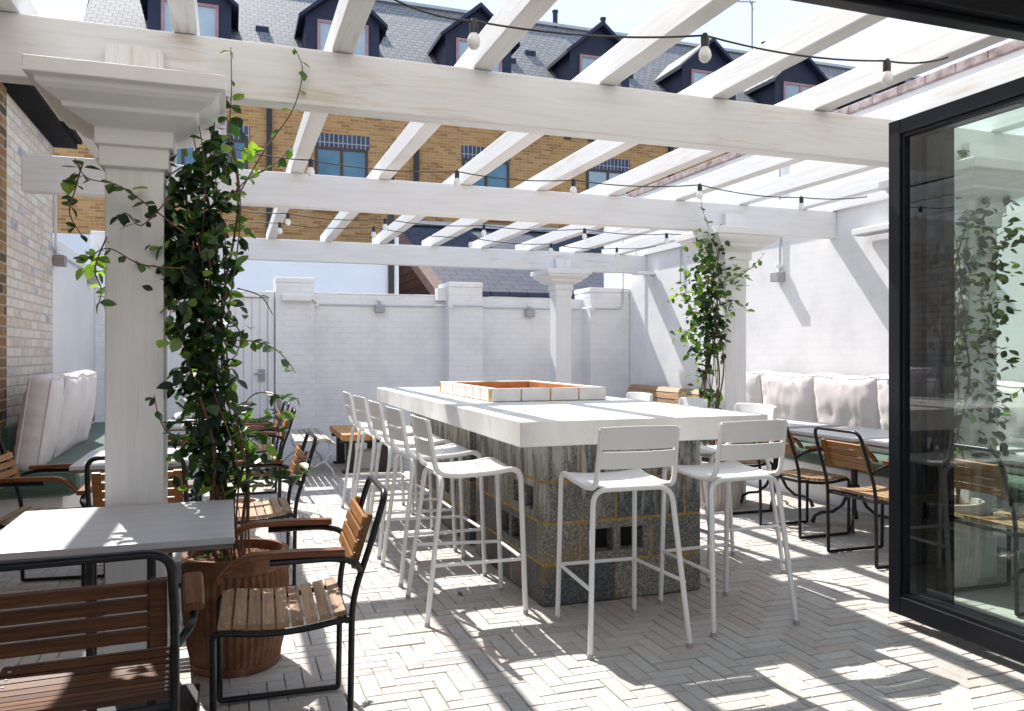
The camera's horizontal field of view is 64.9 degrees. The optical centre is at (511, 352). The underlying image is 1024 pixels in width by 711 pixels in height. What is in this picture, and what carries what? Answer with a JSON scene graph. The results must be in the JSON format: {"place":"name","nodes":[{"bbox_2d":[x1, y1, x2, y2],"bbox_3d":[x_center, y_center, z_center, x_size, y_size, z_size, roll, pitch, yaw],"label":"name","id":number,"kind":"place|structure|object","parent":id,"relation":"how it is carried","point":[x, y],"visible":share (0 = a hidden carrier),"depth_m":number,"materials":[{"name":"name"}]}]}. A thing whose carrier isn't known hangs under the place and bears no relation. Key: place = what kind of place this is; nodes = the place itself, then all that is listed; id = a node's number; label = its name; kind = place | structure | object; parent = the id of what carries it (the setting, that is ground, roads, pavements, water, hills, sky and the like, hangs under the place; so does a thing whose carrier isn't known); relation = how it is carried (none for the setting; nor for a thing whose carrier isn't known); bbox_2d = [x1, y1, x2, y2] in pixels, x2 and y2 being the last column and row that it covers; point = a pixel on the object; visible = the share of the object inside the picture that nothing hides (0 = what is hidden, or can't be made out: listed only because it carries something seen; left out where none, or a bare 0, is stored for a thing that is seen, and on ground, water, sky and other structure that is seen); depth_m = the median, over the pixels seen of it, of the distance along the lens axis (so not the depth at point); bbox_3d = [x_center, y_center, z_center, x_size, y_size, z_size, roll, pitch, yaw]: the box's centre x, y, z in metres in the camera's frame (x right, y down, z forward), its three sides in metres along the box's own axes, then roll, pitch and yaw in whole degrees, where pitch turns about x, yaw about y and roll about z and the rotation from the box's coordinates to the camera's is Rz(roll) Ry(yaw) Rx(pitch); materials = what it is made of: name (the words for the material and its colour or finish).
{"place":"outdoors","nodes":[
{"label":"outdoors","id":0,"kind":"place"},
{"bbox_2d":[235,498,258,538],"bbox_3d":[-2.047,1.243,6.011,0.306,0.275,0.306,0,0,-19],"label":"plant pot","id":1,"kind":"object","parent":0,"point":[252,532],"visible":0.18,"depth_m":5.98,"materials":[{"name":"ceramic"}]},
{"bbox_2d":[355,449,376,467],"bbox_3d":[-1.702,1.280,9.736,0.360,0.200,0.240,0,0,-19],"label":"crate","id":2,"kind":"object","parent":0,"point":[366,459],"visible":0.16,"depth_m":9.60,"materials":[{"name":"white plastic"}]},
{"bbox_2d":[53,0,921,242],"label":"brick terrace","id":3,"kind":"structure","parent":0,"point":[392,29],"depth_m":20.78,"materials":[{"name":"brick"}]},
{"bbox_2d":[176,147,194,164],"bbox_3d":[-7.573,-4.260,18.548,0.750,1.480,0.081,0,0,-19],"label":"window","id":4,"kind":"structure","parent":3,"relation":"in","point":[181,159],"depth_m":18.53,"materials":[{"name":"blue glass"}]},
{"bbox_2d":[215,124,249,206],"bbox_3d":[-6.571,-4.380,18.863,0.850,1.900,0.150,0,0,-19],"label":"window","id":5,"kind":"structure","parent":3,"relation":"in","point":[237,141],"depth_m":18.93,"materials":[{"name":"blue glass"}]},
{"bbox_2d":[313,133,369,213],"bbox_3d":[-4.165,-4.380,19.708,1.380,1.900,0.150,0,0,-19],"label":"window","id":6,"kind":"structure","parent":3,"relation":"in","point":[349,150],"depth_m":19.71,"materials":[{"name":"blue glass"}]},
{"bbox_2d":[460,145,511,221],"bbox_3d":[-0.674,-4.380,20.934,1.380,1.900,0.150,0,0,-19],"label":"window","id":7,"kind":"structure","parent":3,"relation":"in","point":[468,153],"depth_m":20.97,"materials":[{"name":"blue glass"}]},
{"bbox_2d":[586,158,629,195],"bbox_3d":[2.626,-4.425,22.130,1.340,1.810,0.081,0,0,-19],"label":"window","id":8,"kind":"structure","parent":3,"relation":"in","point":[611,168],"depth_m":22.09,"materials":[{"name":"blue glass"}]},
{"bbox_2d":[736,0,755,50],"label":"roof aerial","id":9,"kind":"object","parent":3,"relation":"on","point":[750,1],"visible":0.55,"depth_m":28.38,"materials":[{"name":"grey metal"}]},
{"bbox_2d":[0,457,1006,710],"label":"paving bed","id":10,"kind":"object","parent":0,"point":[388,635],"depth_m":3.75,"materials":[{"name":"grey sand"}]},
{"bbox_2d":[0,453,1023,710],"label":"paving","id":11,"kind":"structure","parent":0,"point":[874,653],"depth_m":3.88,"materials":[{"name":"brick"}]},
{"bbox_2d":[0,439,104,586],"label":"armchair","id":12,"kind":"object","parent":11,"relation":"on","point":[15,480],"visible":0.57,"depth_m":4.73,"materials":[{"name":"brown wood"}]},
{"bbox_2d":[0,411,104,529],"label":"built in bench","id":13,"kind":"object","parent":11,"relation":"on","point":[53,494],"visible":0.3,"depth_m":5.66,"materials":[{"name":"green fabric"}]},
{"bbox_2d":[14,374,63,470],"bbox_3d":[-3.457,0.505,5.913,0.240,0.699,0.730,9,-3,-23],"label":"cushion","id":14,"kind":"object","parent":13,"relation":"on","point":[37,434],"visible":0.91,"depth_m":5.61,"materials":[{"name":"fabric"}]},
{"bbox_2d":[47,371,82,457],"bbox_3d":[-3.686,0.500,6.569,0.238,0.691,0.729,8,-3,-19],"label":"cushion","id":15,"kind":"object","parent":13,"relation":"on","point":[73,381],"visible":0.52,"depth_m":6.42,"materials":[{"name":"fabric"}]},
{"bbox_2d":[65,370,96,446],"bbox_3d":[-3.926,0.502,7.247,0.234,0.693,0.728,8,-2,-16],"label":"cushion","id":16,"kind":"object","parent":13,"relation":"on","point":[87,403],"visible":0.5,"depth_m":7.21,"materials":[{"name":"fabric"}]},
{"bbox_2d":[0,550,203,710],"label":"armchair","id":17,"kind":"object","parent":11,"relation":"on","point":[152,672],"visible":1,"depth_m":2.10,"materials":[{"name":"brown wood"}]},
{"bbox_2d":[0,499,234,710],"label":"cafe table","id":18,"kind":"object","parent":11,"relation":"on","point":[173,527],"visible":0.76,"depth_m":2.89,"materials":[{"name":"white stone"}]},
{"bbox_2d":[76,453,204,616],"bbox_3d":[-1.914,0.937,4.205,0.592,0.881,0.610,0,0,-16],"label":"armchair","id":19,"kind":"object","parent":11,"relation":"on","point":[95,486],"visible":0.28,"depth_m":3.96,"materials":[{"name":"brown wood"}]},
{"bbox_2d":[69,448,217,587],"bbox_3d":[-2.191,1.004,4.911,0.780,0.752,0.740,0,0,-19],"label":"cafe table","id":20,"kind":"object","parent":11,"relation":"on","point":[78,466],"visible":0.17,"depth_m":4.63,"materials":[{"name":"white metal"}]},
{"bbox_2d":[168,420,201,501],"bbox_3d":[-2.403,0.937,5.578,0.592,0.881,0.610,0,0,-18],"label":"armchair","id":21,"kind":"object","parent":11,"relation":"on","point":[190,483],"visible":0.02,"depth_m":5.78,"materials":[{"name":"brown wood"}]},
{"bbox_2d":[168,419,221,501],"bbox_3d":[-2.992,1.004,7.163,0.780,0.752,0.740,0,0,-19],"label":"cafe table","id":22,"kind":"object","parent":11,"relation":"on","point":[177,427],"visible":0.07,"depth_m":6.92,"materials":[{"name":"white metal"}]},
{"bbox_2d":[181,538,288,678],"bbox_3d":[-1.231,1.130,3.595,0.459,0.500,0.459,0,0,-19],"label":"plant pot","id":23,"kind":"object","parent":11,"relation":"on","point":[242,657],"visible":0.52,"depth_m":3.42,"materials":[{"name":"ceramic"}]},
{"bbox_2d":[60,47,309,562],"bbox_3d":[-1.390,-0.207,3.503,1.035,2.298,0.438,0,0,-19],"label":"climbing plant","id":24,"kind":"object","parent":23,"relation":"in","point":[183,271],"visible":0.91,"depth_m":3.50,"materials":[{"name":"green plant"}]},
{"bbox_2d":[224,401,289,495],"bbox_3d":[-2.546,0.937,8.032,0.610,0.881,0.592,0,0,-21],"label":"armchair","id":25,"kind":"object","parent":11,"relation":"on","point":[262,447],"visible":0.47,"depth_m":7.92,"materials":[{"name":"brown wood"}]},
{"bbox_2d":[225,406,295,511],"bbox_3d":[-2.240,0.937,7.160,0.610,0.881,0.592,0,0,-17],"label":"armchair","id":26,"kind":"object","parent":11,"relation":"on","point":[281,436],"visible":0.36,"depth_m":7.03,"materials":[{"name":"brown wood"}]},
{"bbox_2d":[227,431,316,585],"bbox_3d":[-1.505,0.937,4.856,0.610,0.881,0.592,0,0,-20],"label":"armchair","id":27,"kind":"object","parent":11,"relation":"on","point":[275,504],"visible":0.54,"depth_m":4.75,"materials":[{"name":"brown wood"}]},
{"bbox_2d":[209,475,386,710],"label":"armchair","id":28,"kind":"object","parent":11,"relation":"on","point":[351,531],"visible":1,"depth_m":2.92,"materials":[{"name":"brown wood"}]},
{"bbox_2d":[264,390,335,479],"bbox_3d":[-2.441,0.917,9.212,0.702,0.918,1.400,0,0,-19],"label":"chair","id":29,"kind":"object","parent":11,"relation":"on","point":[297,435],"visible":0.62,"depth_m":8.92,"materials":[{"name":"white metal"}]},
{"bbox_2d":[330,425,391,473],"bbox_3d":[-1.815,1.153,9.696,0.600,0.455,1.240,0,0,-19],"label":"bench","id":30,"kind":"object","parent":11,"relation":"on","point":[342,433],"visible":0.48,"depth_m":9.32,"materials":[{"name":"black metal"}]},
{"bbox_2d":[341,391,414,514],"bbox_3d":[-1.173,0.858,6.986,0.575,1.044,0.529,0,0,-18],"label":"bar stool","id":31,"kind":"object","parent":11,"relation":"on","point":[348,401],"visible":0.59,"depth_m":6.86,"materials":[{"name":"white metal"}]},
{"bbox_2d":[353,395,433,529],"bbox_3d":[-0.954,0.858,6.363,0.575,1.044,0.529,0,0,-22],"label":"bar stool","id":32,"kind":"object","parent":11,"relation":"on","point":[360,403],"visible":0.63,"depth_m":6.26,"materials":[{"name":"white metal"}]},
{"bbox_2d":[365,400,456,558],"bbox_3d":[-0.722,0.858,5.703,0.575,1.044,0.529,0,0,-19],"label":"bar stool","id":33,"kind":"object","parent":11,"relation":"on","point":[375,408],"visible":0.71,"depth_m":5.58,"materials":[{"name":"white metal"}]},
{"bbox_2d":[380,406,486,587],"bbox_3d":[-0.500,0.858,5.070,0.575,1.044,0.529,0,0,-21],"label":"bar stool","id":34,"kind":"object","parent":11,"relation":"on","point":[394,416],"visible":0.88,"depth_m":4.96,"materials":[{"name":"white metal"}]},
{"bbox_2d":[406,414,527,626],"bbox_3d":[-0.255,0.858,4.373,0.575,1.044,0.529,0,0,-18],"label":"bar stool","id":35,"kind":"object","parent":11,"relation":"on","point":[487,466],"visible":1,"depth_m":4.25,"materials":[{"name":"white metal"}]},
{"bbox_2d":[0,0,1023,653],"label":"pergola","id":36,"kind":"object","parent":11,"relation":"on","point":[134,106],"visible":0.85,"depth_m":4.25,"materials":[{"name":"paint"}]},
{"bbox_2d":[223,218,655,256],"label":"string lights","id":37,"kind":"object","parent":36,"relation":"hanging from","point":[373,234],"visible":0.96,"depth_m":8.97,"materials":[{"name":"black plastic"}]},
{"bbox_2d":[214,207,682,243],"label":"string lights","id":38,"kind":"object","parent":36,"relation":"hanging from","point":[385,228],"visible":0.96,"depth_m":8.33,"materials":[{"name":"black plastic"}]},
{"bbox_2d":[232,147,866,210],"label":"string lights","id":39,"kind":"object","parent":36,"relation":"hanging from","point":[457,182],"visible":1,"depth_m":6.13,"materials":[{"name":"black plastic"}]},
{"bbox_2d":[394,0,948,85],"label":"string lights","id":40,"kind":"object","parent":36,"relation":"hanging from","point":[473,43],"visible":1,"depth_m":3.34,"materials":[{"name":"black plastic"}]},
{"bbox_2d":[377,380,767,605],"bbox_3d":[0.049,0.818,6.260,1.480,1.125,4.180,0,0,-19],"label":"island table","id":41,"kind":"object","parent":11,"relation":"on","point":[541,435],"visible":0.71,"depth_m":4.58,"materials":[{"name":"grey stone"}]},
{"bbox_2d":[555,425,692,659],"bbox_3d":[0.519,0.858,3.954,0.529,1.044,0.575,0,0,-16],"label":"bar stool","id":42,"kind":"object","parent":11,"relation":"on","point":[635,478],"visible":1,"depth_m":3.77,"materials":[{"name":"white metal"}]},
{"bbox_2d":[626,392,652,400],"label":"bar stool","id":43,"kind":"object","parent":11,"relation":"on","point":[640,396],"visible":0.1,"depth_m":6.78,"materials":[{"name":"white metal"}]},
{"bbox_2d":[625,384,707,403],"bbox_3d":[1.764,0.917,10.582,0.702,0.918,1.900,0,0,-19],"label":"garden bench","id":44,"kind":"object","parent":11,"relation":"on","point":[668,394],"visible":0.12,"depth_m":10.56,"materials":[{"name":"brown wood"}]},
{"bbox_2d":[678,397,707,526],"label":"bar stool","id":45,"kind":"object","parent":11,"relation":"on","point":[695,401],"visible":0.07,"depth_m":5.85,"materials":[{"name":"white metal"}]},
{"bbox_2d":[700,461,743,510],"bbox_3d":[1.833,1.170,7.215,0.469,0.420,0.469,0,0,-19],"label":"plant pot","id":46,"kind":"object","parent":11,"relation":"on","point":[736,494],"visible":0.2,"depth_m":7.03,"materials":[{"name":"ceramic"}]},
{"bbox_2d":[666,202,764,461],"bbox_3d":[1.826,-0.234,7.323,0.981,2.470,0.382,0,0,-19],"label":"climbing plant","id":47,"kind":"object","parent":46,"relation":"in","point":[702,302],"visible":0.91,"depth_m":7.27,"materials":[{"name":"green plant"}]},
{"bbox_2d":[658,420,798,636],"bbox_3d":[1.116,0.858,4.248,0.529,1.044,0.575,0,0,-21],"label":"bar stool","id":48,"kind":"object","parent":11,"relation":"on","point":[729,470],"visible":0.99,"depth_m":4.08,"materials":[{"name":"white metal"}]},
{"bbox_2d":[701,439,773,514],"bbox_3d":[1.903,0.937,7.080,0.610,0.881,0.592,0,0,-19],"label":"armchair","id":49,"kind":"object","parent":11,"relation":"on","point":[755,462],"visible":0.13,"depth_m":6.93,"materials":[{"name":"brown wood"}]},
{"bbox_2d":[700,403,785,581],"bbox_3d":[1.358,0.858,5.162,0.575,1.044,0.529,0,0,-22],"label":"bar stool","id":50,"kind":"object","parent":11,"relation":"on","point":[770,411],"visible":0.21,"depth_m":5.03,"materials":[{"name":"white metal"}]},
{"bbox_2d":[740,418,839,508],"bbox_3d":[2.379,1.000,7.258,0.740,0.744,0.780,0,0,-19],"label":"cafe table","id":51,"kind":"object","parent":11,"relation":"on","point":[795,424],"visible":0.36,"depth_m":7.19,"materials":[{"name":"white metal"}]},
{"bbox_2d":[752,419,853,538],"bbox_3d":[2.193,0.937,6.194,0.610,0.881,0.592,0,0,-21],"label":"armchair","id":52,"kind":"object","parent":11,"relation":"on","point":[814,476],"visible":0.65,"depth_m":6.05,"materials":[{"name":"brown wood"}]},
{"bbox_2d":[789,426,888,533],"bbox_3d":[2.697,1.000,6.353,0.740,0.744,0.780,0,0,-19],"label":"cafe table","id":53,"kind":"object","parent":11,"relation":"on","point":[867,433],"visible":0.62,"depth_m":6.31,"materials":[{"name":"white metal"}]},
{"bbox_2d":[813,426,888,569],"bbox_3d":[2.398,0.937,5.369,0.610,0.881,0.592,0,0,-18],"label":"armchair","id":54,"kind":"object","parent":11,"relation":"on","point":[877,492],"visible":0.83,"depth_m":5.36,"materials":[{"name":"brown wood"}]},
{"bbox_2d":[700,440,1023,552],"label":"built in bench","id":55,"kind":"object","parent":11,"relation":"on","point":[811,460],"visible":0.08,"depth_m":7.13,"materials":[{"name":"green fabric"}]},
{"bbox_2d":[746,371,771,403],"bbox_3d":[2.590,0.550,8.911,0.302,0.713,0.846,-6,2,-19],"label":"cushion","id":56,"kind":"object","parent":55,"relation":"on","point":[753,388],"visible":0.13,"depth_m":8.56,"materials":[{"name":"fabric"}]},
{"bbox_2d":[761,372,820,443],"bbox_3d":[2.863,0.556,8.127,0.296,0.711,0.849,-6,2,-19],"label":"cushion","id":57,"kind":"object","parent":55,"relation":"on","point":[789,395],"visible":0.53,"depth_m":7.98,"materials":[{"name":"fabric"}]},
{"bbox_2d":[813,373,888,453],"bbox_3d":[3.127,0.551,7.373,0.296,0.716,0.845,-6,2,-19],"label":"cushion","id":58,"kind":"object","parent":55,"relation":"on","point":[845,400],"visible":0.49,"depth_m":7.25,"materials":[{"name":"fabric"}]},
{"bbox_2d":[876,376,888,454],"bbox_3d":[3.390,0.552,6.628,0.294,0.709,0.844,-6,2,-19],"label":"cushion","id":59,"kind":"object","parent":55,"relation":"on","point":[883,393],"visible":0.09,"depth_m":6.87,"materials":[{"name":"fabric"}]},
{"bbox_2d":[997,381,1023,475],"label":"cushion","id":60,"kind":"object","parent":55,"relation":"on","point":[1013,432],"visible":0.26,"depth_m":5.73,"materials":[{"name":"fabric"}]},
{"bbox_2d":[863,439,1023,556],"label":"cafe table","id":61,"kind":"object","parent":11,"relation":"on","point":[881,443],"visible":0.02,"depth_m":5.58,"materials":[{"name":"white metal"}]},
{"bbox_2d":[954,494,985,587],"bbox_3d":[2.589,1.130,4.852,0.459,0.500,0.459,0,0,-19],"label":"plant pot","id":62,"kind":"object","parent":11,"relation":"on","point":[969,545],"visible":0.32,"depth_m":4.65,"materials":[{"name":"ceramic"}]},
{"bbox_2d":[954,149,1023,504],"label":"climbing plant","id":63,"kind":"object","parent":62,"relation":"in","point":[962,318],"visible":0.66,"depth_m":4.88,"materials":[{"name":"green plant"}]},
{"bbox_2d":[954,443,1023,616],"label":"armchair","id":64,"kind":"object","parent":11,"relation":"on","point":[1012,519],"visible":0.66,"depth_m":4.35,"materials":[{"name":"brown wood"}]},
{"bbox_2d":[974,452,1023,580],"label":"cafe table","id":65,"kind":"object","parent":11,"relation":"on","point":[1016,460],"visible":0.7,"depth_m":4.79,"materials":[{"name":"white metal"}]},
{"bbox_2d":[30,0,1014,75],"label":"sky","id":66,"kind":"structure","parent":0,"point":[771,18],"materials":[{"name":"white"}]},
{"label":"ground","id":67,"kind":"structure","parent":0,"visible":0},
{"bbox_2d":[0,82,81,463],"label":"brick wall","id":68,"kind":"structure","parent":67,"relation":"on","point":[31,122],"depth_m":6.38,"materials":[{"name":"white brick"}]},
{"bbox_2d":[791,0,1023,40],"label":"door frame","id":69,"kind":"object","parent":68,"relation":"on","point":[1002,18],"depth_m":2.70,"materials":[{"name":"black paint"}]},
{"bbox_2d":[889,76,1023,662],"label":"glass door","id":70,"kind":"structure","parent":69,"relation":"attached to","point":[984,633],"depth_m":4.07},
{"bbox_2d":[910,102,1023,632],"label":"glass door","id":71,"kind":"structure","parent":69,"relation":"attached to","point":[932,365],"depth_m":4.06,"materials":[{"name":"clear glass"}]},
{"bbox_2d":[53,237,97,423],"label":"white wall","id":72,"kind":"structure","parent":67,"relation":"on","point":[73,324],"depth_m":8.48,"materials":[{"name":"white paint"}]},
{"bbox_2d":[53,246,66,266],"bbox_3d":[-4.249,-0.899,7.571,0.100,0.180,0.130,0,0,-19],"label":"wall light","id":73,"kind":"object","parent":72,"relation":"attached to","point":[59,260],"visible":1,"depth_m":7.52,"materials":[{"name":"white plastic"}]},
{"bbox_2d":[54,195,82,267],"bbox_3d":[-4.682,-1.381,8.700,0.024,0.919,2.439,0,0,-19],"label":"wall conduit","id":74,"kind":"object","parent":72,"relation":"attached to","point":[55,224],"depth_m":7.55,"materials":[{"name":"white metal"}]},
{"bbox_2d":[88,275,98,283],"bbox_3d":[-4.905,-0.890,9.441,0.100,0.180,0.130,0,0,-19],"label":"wall light","id":75,"kind":"object","parent":72,"relation":"attached to","point":[92,280],"visible":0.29,"depth_m":9.38,"materials":[{"name":"grey plastic"}]},
{"bbox_2d":[53,147,398,293],"bbox_3d":[-5.423,-0.910,13.225,6.530,4.620,3.450,0,0,-19],"label":"extension","id":76,"kind":"object","parent":67,"relation":"on","point":[257,275],"visible":0.14,"depth_m":12.32,"materials":[{"name":"white paint"}]},
{"bbox_2d":[95,277,629,458],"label":"back wall","id":77,"kind":"structure","parent":67,"relation":"on","point":[331,353],"depth_m":11.06,"materials":[{"name":"white paint"}]},
{"bbox_2d":[187,291,273,454],"bbox_3d":[-3.597,0.300,10.326,1.055,2.180,0.124,0,0,-19],"label":"door","id":78,"kind":"structure","parent":77,"relation":"in","point":[258,365],"depth_m":10.45,"materials":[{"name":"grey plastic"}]},
{"bbox_2d":[281,293,316,303],"bbox_3d":[-2.770,-0.698,10.510,0.455,0.131,0.088,0,0,-19],"label":"emergency light","id":79,"kind":"object","parent":77,"relation":"attached to","point":[296,297],"visible":1,"depth_m":10.46,"materials":[{"name":"white plastic"}]},
{"bbox_2d":[375,299,384,312],"bbox_3d":[-1.799,-0.634,10.974,0.130,0.180,0.100,0,0,-19],"label":"wall light","id":80,"kind":"object","parent":77,"relation":"attached to","point":[379,308],"visible":1,"depth_m":10.93,"materials":[{"name":"grey plastic"}]},
{"bbox_2d":[314,240,623,310],"bbox_3d":[-0.485,-1.212,11.314,4.442,1.215,0.322,0,0,-19],"label":"wall conduit","id":81,"kind":"object","parent":77,"relation":"attached to","point":[451,305],"depth_m":11.20,"materials":[{"name":"white plastic"}]},
{"bbox_2d":[525,304,534,316],"bbox_3d":[0.258,-0.604,11.696,0.130,0.180,0.100,0,0,-19],"label":"wall light","id":82,"kind":"object","parent":77,"relation":"attached to","point":[529,313],"visible":1,"depth_m":11.66,"materials":[{"name":"grey plastic"}]},
{"bbox_2d":[397,221,603,298],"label":"slate outhouse","id":83,"kind":"structure","parent":67,"relation":"on","point":[420,280],"depth_m":14.38,"materials":[{"name":"grey stone"}]},
{"bbox_2d":[604,40,1023,407],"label":"side wall","id":84,"kind":"structure","parent":67,"relation":"on","point":[823,307],"depth_m":8.26,"materials":[{"name":"white paint"}]},
{"bbox_2d":[632,271,655,275],"bbox_3d":[1.851,-1.096,11.239,0.300,0.060,0.180,0,0,-19],"label":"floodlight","id":85,"kind":"object","parent":84,"relation":"attached to","point":[645,273],"visible":1,"depth_m":11.19,"materials":[{"name":"white plastic"}]},
{"bbox_2d":[680,247,680,280],"bbox_3d":[2.215,-1.467,10.593,0.024,1.106,0.021,0,0,-19],"label":"wall conduit","id":86,"kind":"object","parent":84,"relation":"attached to","point":[680,263],"depth_m":10.58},
{"bbox_2d":[770,265,784,281],"bbox_3d":[2.858,-0.849,8.673,0.100,0.180,0.130,0,0,-19],"label":"wall light","id":87,"kind":"object","parent":84,"relation":"attached to","point":[779,276],"visible":1,"depth_m":8.63,"materials":[{"name":"grey plastic"}]},
{"bbox_2d":[779,169,780,270],"bbox_3d":[2.886,-1.549,8.683,0.028,1.342,0.024,0,0,-19],"label":"wall conduit","id":88,"kind":"object","parent":84,"relation":"attached to","point":[780,238],"depth_m":8.67,"materials":[{"name":"white metal"}]},
{"bbox_2d":[852,223,888,236],"bbox_3d":[3.380,-1.111,7.096,0.160,0.069,0.900,0,0,-19],"label":"awning box","id":89,"kind":"object","parent":84,"relation":"attached to","point":[873,230],"visible":0.38,"depth_m":7.28,"materials":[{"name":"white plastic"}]}
]}

